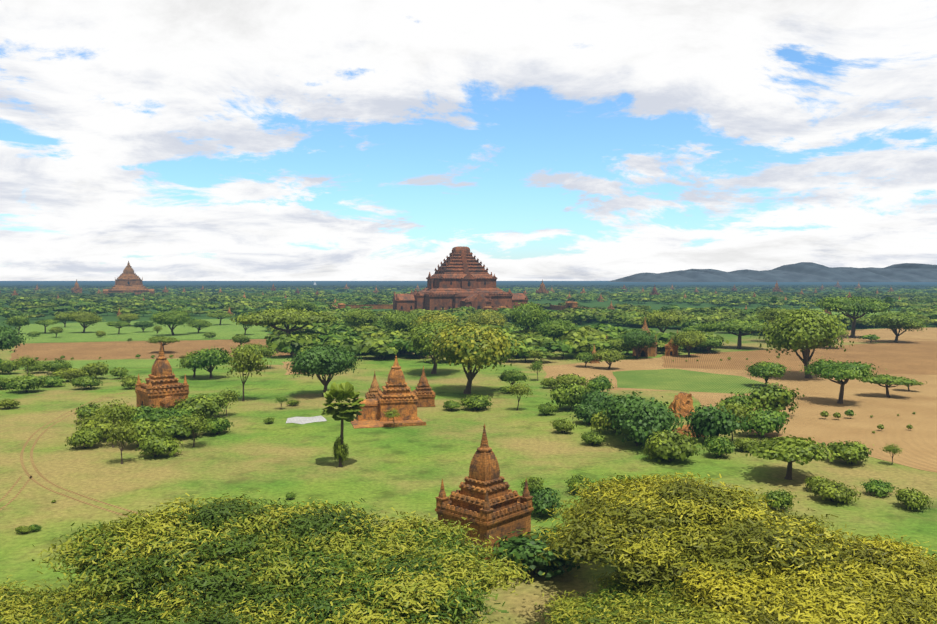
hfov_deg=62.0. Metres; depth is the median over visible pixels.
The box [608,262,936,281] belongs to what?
hills
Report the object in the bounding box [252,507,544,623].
tree
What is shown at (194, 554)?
tree
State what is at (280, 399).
sparse tree
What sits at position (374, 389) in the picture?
stupa
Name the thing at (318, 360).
round tree
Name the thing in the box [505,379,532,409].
sparse tree
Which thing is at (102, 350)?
field soil
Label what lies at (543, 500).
bush
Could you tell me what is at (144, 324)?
round tree
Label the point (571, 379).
bush
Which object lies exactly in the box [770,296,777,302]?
palm
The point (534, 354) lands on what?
sparse tree
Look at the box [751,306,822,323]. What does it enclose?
umbrella tree
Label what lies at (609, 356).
round tree
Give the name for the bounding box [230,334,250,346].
round tree
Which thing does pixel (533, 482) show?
bush
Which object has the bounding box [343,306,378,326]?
round tree
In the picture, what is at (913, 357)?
field soil
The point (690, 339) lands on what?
round tree
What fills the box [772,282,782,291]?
pagoda
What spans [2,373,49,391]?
bush
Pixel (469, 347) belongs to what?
round tree
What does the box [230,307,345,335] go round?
umbrella tree
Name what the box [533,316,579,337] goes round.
round tree
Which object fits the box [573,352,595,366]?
round tree
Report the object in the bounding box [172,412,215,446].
sparse tree
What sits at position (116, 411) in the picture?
sparse tree
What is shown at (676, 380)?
grass field
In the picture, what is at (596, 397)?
bush
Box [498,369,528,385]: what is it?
round tree
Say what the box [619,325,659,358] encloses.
round tree
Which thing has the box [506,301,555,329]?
round tree
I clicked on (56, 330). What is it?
round tree
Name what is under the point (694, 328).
umbrella tree
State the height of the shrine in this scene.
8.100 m
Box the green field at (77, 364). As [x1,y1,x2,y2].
[17,357,293,369]
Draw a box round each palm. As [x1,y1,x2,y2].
[321,382,364,466]
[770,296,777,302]
[883,297,893,312]
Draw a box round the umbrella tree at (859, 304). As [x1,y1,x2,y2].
[813,294,895,337]
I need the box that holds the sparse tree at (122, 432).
[102,417,139,463]
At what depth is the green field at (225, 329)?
456.02 m
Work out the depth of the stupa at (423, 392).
188.22 m
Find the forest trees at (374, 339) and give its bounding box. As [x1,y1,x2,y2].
[0,306,936,361]
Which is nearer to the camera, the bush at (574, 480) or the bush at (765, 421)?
the bush at (574, 480)
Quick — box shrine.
[665,339,678,355]
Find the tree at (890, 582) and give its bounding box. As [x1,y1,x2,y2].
[657,529,936,623]
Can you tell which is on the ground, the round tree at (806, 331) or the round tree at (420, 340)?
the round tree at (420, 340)
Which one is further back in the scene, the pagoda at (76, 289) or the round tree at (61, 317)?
the pagoda at (76, 289)
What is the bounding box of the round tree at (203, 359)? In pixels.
[182,346,231,378]
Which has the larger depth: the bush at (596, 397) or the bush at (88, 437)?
the bush at (596, 397)
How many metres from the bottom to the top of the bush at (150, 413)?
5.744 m
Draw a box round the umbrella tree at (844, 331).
[829,328,852,347]
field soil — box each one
[9,339,295,360]
[282,361,302,374]
[542,357,936,472]
[661,341,936,374]
[798,308,899,314]
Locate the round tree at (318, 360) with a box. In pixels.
[286,340,365,396]
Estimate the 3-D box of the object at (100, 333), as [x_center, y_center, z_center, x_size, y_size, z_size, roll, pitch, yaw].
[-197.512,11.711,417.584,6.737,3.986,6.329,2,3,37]
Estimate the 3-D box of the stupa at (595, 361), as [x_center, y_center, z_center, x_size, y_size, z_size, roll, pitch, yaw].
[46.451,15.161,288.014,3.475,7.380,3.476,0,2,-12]
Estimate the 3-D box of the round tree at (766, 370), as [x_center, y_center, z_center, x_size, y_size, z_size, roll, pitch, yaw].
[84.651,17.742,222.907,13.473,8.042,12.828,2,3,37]
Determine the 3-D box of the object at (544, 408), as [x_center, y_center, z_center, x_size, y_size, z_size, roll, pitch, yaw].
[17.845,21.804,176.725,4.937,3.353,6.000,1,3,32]
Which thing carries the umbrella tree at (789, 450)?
on the ground
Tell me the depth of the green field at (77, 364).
289.63 m
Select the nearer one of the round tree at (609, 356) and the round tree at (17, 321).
the round tree at (609, 356)
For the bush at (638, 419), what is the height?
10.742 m
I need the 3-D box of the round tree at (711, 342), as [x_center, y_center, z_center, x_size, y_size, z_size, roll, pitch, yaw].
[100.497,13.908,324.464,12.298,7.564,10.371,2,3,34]
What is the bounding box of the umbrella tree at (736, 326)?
[697,319,771,348]
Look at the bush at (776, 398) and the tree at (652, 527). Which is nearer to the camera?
the tree at (652, 527)
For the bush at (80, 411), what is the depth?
165.99 m
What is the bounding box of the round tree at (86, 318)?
[65,310,103,332]
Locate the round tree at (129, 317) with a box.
[115,313,139,325]
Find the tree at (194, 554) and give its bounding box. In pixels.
[16,488,392,623]
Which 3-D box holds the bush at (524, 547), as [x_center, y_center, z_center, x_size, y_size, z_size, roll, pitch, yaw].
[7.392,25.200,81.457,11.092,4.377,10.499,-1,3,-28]
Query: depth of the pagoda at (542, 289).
1411.40 m
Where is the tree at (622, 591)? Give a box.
[535,568,709,623]
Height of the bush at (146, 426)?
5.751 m
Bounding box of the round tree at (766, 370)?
[745,359,790,386]
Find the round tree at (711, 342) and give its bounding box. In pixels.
[699,337,725,353]
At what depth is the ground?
133.00 m
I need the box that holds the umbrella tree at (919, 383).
[905,382,925,390]
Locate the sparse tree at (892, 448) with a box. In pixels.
[880,443,902,463]
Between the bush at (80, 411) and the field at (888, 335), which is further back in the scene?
the field at (888, 335)
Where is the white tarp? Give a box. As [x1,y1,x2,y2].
[286,416,326,423]
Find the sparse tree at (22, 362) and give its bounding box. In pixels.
[9,355,40,373]
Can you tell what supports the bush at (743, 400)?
on the field soil at (917, 443)
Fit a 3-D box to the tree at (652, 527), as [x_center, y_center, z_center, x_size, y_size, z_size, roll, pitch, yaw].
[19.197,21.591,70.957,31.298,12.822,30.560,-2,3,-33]
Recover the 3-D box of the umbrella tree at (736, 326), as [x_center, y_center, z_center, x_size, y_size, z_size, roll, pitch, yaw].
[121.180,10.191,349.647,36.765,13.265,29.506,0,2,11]
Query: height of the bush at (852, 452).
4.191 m
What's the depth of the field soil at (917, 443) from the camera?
187.18 m
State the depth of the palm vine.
127.17 m
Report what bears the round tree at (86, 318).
on the green field at (225, 329)
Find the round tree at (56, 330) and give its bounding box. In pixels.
[48,327,64,336]
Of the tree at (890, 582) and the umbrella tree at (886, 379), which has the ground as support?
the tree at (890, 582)
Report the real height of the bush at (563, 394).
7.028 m
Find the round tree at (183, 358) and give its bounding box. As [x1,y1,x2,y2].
[177,352,199,377]
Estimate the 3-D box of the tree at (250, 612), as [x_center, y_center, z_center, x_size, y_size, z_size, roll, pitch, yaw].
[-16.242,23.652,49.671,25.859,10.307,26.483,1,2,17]
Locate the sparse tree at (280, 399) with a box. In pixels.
[274,396,287,406]
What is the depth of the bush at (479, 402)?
182.26 m
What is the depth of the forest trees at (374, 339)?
365.92 m
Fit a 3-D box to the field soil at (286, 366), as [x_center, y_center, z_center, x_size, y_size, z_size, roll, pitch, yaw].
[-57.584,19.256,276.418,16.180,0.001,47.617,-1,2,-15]
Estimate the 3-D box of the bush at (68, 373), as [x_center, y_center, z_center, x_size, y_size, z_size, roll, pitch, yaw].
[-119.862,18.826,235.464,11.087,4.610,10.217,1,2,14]
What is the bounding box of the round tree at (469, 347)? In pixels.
[422,318,529,393]
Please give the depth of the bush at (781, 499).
102.86 m
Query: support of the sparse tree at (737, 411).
on the ground
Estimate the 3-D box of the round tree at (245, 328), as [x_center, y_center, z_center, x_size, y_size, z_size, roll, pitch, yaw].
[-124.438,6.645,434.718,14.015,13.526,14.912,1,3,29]
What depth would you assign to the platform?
164.18 m
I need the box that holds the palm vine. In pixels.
[332,436,348,464]
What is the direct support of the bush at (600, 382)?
on the ground
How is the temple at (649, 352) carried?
on the ground
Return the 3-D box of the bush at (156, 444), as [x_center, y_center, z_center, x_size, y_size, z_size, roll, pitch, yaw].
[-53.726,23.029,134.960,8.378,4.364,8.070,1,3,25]
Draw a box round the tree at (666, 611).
[475,588,757,623]
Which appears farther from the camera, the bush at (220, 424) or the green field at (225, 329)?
the green field at (225, 329)
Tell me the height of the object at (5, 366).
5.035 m
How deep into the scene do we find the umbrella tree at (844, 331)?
344.48 m
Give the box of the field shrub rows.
[36,353,914,444]
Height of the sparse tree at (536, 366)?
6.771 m
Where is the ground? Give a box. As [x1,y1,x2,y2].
[0,281,936,623]
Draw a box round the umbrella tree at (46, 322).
[33,320,59,332]
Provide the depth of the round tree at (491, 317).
403.27 m
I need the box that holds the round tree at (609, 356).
[593,348,627,368]
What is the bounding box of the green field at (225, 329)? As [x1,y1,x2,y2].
[16,319,268,341]
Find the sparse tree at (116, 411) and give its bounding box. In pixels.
[88,398,138,447]
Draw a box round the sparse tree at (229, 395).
[214,388,241,415]
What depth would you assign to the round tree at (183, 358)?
242.43 m
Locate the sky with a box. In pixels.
[0,0,936,280]
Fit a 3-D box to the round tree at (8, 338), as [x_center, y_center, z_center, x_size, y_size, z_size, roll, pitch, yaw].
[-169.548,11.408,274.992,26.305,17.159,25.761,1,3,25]
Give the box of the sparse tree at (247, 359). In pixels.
[216,343,274,400]
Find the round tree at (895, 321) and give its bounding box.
[869,310,928,341]
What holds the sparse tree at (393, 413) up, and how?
on the ground
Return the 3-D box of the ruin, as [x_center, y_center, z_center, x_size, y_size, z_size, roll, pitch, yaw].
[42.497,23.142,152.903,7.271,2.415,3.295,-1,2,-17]
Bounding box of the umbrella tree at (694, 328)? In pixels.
[680,323,714,332]
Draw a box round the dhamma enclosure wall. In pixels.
[330,301,593,310]
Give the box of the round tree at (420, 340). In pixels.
[400,316,463,373]
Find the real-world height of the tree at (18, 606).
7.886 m
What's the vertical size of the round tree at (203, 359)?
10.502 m
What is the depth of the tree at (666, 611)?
54.27 m
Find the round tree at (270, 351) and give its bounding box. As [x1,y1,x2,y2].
[233,343,280,367]
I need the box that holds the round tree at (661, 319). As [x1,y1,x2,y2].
[637,308,686,332]
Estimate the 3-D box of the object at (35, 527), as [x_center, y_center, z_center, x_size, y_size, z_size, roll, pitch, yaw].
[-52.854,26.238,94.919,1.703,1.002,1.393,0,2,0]
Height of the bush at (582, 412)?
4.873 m
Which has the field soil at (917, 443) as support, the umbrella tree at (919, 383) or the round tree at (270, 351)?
the umbrella tree at (919, 383)
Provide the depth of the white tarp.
170.94 m
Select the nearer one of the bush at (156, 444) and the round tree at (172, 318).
the bush at (156, 444)
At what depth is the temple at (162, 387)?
173.76 m
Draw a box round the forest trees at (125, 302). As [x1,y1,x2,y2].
[0,291,936,318]
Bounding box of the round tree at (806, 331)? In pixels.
[750,303,856,377]
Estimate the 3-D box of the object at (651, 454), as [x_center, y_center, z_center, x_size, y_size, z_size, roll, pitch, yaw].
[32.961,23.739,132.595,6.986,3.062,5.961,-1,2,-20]
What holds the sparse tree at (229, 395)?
on the ground
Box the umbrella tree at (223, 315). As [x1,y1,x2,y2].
[206,312,234,324]
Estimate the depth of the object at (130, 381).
217.96 m
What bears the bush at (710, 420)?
on the ground
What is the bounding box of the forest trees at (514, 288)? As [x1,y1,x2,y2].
[0,284,936,295]
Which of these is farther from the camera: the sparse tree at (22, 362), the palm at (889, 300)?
the palm at (889, 300)
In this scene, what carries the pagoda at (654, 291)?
on the ground
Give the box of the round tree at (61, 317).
[53,313,68,326]
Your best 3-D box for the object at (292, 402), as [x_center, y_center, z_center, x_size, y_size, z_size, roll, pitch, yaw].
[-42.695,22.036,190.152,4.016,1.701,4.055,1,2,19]
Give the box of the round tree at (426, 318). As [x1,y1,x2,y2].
[410,308,461,330]
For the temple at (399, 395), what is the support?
on the platform
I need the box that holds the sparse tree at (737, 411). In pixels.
[717,399,758,442]
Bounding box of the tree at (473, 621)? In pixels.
[449,615,487,623]
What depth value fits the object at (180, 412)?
163.85 m
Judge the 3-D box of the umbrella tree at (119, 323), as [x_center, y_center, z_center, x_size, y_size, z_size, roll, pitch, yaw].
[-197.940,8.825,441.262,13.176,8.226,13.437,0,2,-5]
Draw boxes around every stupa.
[365,371,380,398]
[412,366,435,406]
[588,345,599,363]
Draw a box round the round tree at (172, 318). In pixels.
[149,308,196,334]
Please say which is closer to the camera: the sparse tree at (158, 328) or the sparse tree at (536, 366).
the sparse tree at (536, 366)
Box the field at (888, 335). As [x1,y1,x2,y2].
[833,328,936,341]
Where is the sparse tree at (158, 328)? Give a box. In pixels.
[153,325,161,333]
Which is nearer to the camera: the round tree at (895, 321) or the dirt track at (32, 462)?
the dirt track at (32, 462)
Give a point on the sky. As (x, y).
(175, 140)
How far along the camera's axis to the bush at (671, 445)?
129.61 m
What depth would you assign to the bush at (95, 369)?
238.79 m
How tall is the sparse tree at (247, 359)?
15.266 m
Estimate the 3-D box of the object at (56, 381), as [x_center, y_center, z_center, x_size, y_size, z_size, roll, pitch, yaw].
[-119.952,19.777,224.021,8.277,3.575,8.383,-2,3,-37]
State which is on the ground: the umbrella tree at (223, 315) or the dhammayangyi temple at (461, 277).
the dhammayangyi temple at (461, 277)
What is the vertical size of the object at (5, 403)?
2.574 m
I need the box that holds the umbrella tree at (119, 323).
[106,320,130,333]
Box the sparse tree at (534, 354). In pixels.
[526,346,541,361]
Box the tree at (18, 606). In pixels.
[0,575,167,623]
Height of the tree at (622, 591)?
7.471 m
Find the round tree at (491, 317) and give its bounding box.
[464,309,507,326]
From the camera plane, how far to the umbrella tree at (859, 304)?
409.33 m
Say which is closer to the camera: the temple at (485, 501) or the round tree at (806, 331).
the temple at (485, 501)
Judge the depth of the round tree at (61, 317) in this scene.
504.24 m
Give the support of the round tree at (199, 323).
on the green field at (225, 329)
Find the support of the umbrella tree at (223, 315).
on the green field at (225, 329)
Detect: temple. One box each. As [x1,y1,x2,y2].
[103,261,154,294]
[135,341,188,410]
[356,356,417,420]
[393,246,528,311]
[435,423,533,564]
[632,320,657,356]
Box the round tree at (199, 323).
[187,319,214,332]
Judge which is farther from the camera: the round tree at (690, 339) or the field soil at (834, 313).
the field soil at (834, 313)
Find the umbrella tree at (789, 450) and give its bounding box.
[743,434,840,479]
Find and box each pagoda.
[71,279,81,292]
[536,279,548,293]
[649,285,659,294]
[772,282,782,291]
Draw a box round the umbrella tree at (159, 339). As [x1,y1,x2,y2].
[147,335,179,352]
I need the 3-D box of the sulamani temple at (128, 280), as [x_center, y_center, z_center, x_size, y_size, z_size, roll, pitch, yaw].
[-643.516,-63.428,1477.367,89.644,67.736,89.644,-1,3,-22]
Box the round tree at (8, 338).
[0,322,32,351]
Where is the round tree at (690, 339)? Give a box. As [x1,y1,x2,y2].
[667,328,707,356]
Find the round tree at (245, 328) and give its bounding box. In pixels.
[235,312,253,334]
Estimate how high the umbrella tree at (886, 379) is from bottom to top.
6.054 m
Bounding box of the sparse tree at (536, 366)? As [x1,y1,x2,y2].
[529,360,543,380]
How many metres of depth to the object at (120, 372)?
240.69 m
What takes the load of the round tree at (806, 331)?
on the field soil at (917, 443)
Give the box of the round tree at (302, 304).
[281,298,318,311]
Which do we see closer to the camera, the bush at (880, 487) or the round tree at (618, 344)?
the bush at (880, 487)
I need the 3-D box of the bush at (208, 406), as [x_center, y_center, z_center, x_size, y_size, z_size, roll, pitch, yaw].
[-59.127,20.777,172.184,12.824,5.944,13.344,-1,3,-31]
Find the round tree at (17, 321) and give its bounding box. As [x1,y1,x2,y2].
[4,314,30,333]
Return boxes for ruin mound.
[668,392,694,417]
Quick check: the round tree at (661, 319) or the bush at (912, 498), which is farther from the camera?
the round tree at (661, 319)
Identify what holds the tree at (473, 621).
on the ground
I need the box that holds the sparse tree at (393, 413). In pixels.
[384,407,400,427]
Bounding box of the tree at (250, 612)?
[38,573,337,623]
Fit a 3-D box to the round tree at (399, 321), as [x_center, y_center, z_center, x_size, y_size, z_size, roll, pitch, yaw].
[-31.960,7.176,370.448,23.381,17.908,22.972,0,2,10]
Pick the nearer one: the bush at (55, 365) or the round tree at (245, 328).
the bush at (55, 365)
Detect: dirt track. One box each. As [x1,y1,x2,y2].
[0,475,32,509]
[20,393,150,516]
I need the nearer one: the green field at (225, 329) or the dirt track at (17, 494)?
the dirt track at (17, 494)
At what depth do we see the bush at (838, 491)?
106.53 m
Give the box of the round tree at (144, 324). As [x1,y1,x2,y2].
[133,320,154,331]
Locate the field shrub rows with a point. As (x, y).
(848, 412)
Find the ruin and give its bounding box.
[673,424,703,436]
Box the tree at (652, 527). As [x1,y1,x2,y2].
[516,471,874,594]
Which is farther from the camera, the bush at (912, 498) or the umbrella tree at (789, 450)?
the umbrella tree at (789, 450)
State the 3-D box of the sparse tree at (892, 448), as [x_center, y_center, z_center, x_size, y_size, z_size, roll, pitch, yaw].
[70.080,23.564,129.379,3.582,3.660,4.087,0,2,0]
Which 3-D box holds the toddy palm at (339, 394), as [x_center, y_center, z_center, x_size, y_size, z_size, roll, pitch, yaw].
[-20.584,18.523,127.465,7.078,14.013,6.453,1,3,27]
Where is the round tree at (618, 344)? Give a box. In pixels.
[603,338,635,352]
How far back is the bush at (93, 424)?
149.01 m
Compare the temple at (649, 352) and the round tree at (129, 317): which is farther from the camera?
the round tree at (129, 317)
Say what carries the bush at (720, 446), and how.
on the ground
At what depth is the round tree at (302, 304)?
541.28 m
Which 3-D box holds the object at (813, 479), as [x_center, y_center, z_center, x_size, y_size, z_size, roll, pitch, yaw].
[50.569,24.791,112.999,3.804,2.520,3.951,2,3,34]
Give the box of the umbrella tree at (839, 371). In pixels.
[799,356,886,403]
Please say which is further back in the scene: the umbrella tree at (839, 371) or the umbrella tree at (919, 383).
the umbrella tree at (919, 383)
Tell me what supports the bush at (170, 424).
on the ground
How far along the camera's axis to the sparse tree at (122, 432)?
129.39 m
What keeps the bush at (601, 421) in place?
on the ground
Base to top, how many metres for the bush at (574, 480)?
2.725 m
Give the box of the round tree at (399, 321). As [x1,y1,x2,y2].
[377,309,419,331]
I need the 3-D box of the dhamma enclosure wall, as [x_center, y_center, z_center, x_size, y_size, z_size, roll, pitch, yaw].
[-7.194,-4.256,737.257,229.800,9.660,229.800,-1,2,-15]
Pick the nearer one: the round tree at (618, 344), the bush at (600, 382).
the bush at (600, 382)
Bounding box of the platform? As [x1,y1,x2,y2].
[351,417,425,428]
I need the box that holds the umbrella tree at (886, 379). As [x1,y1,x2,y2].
[859,374,917,397]
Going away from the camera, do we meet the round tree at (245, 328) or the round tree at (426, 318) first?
the round tree at (426, 318)

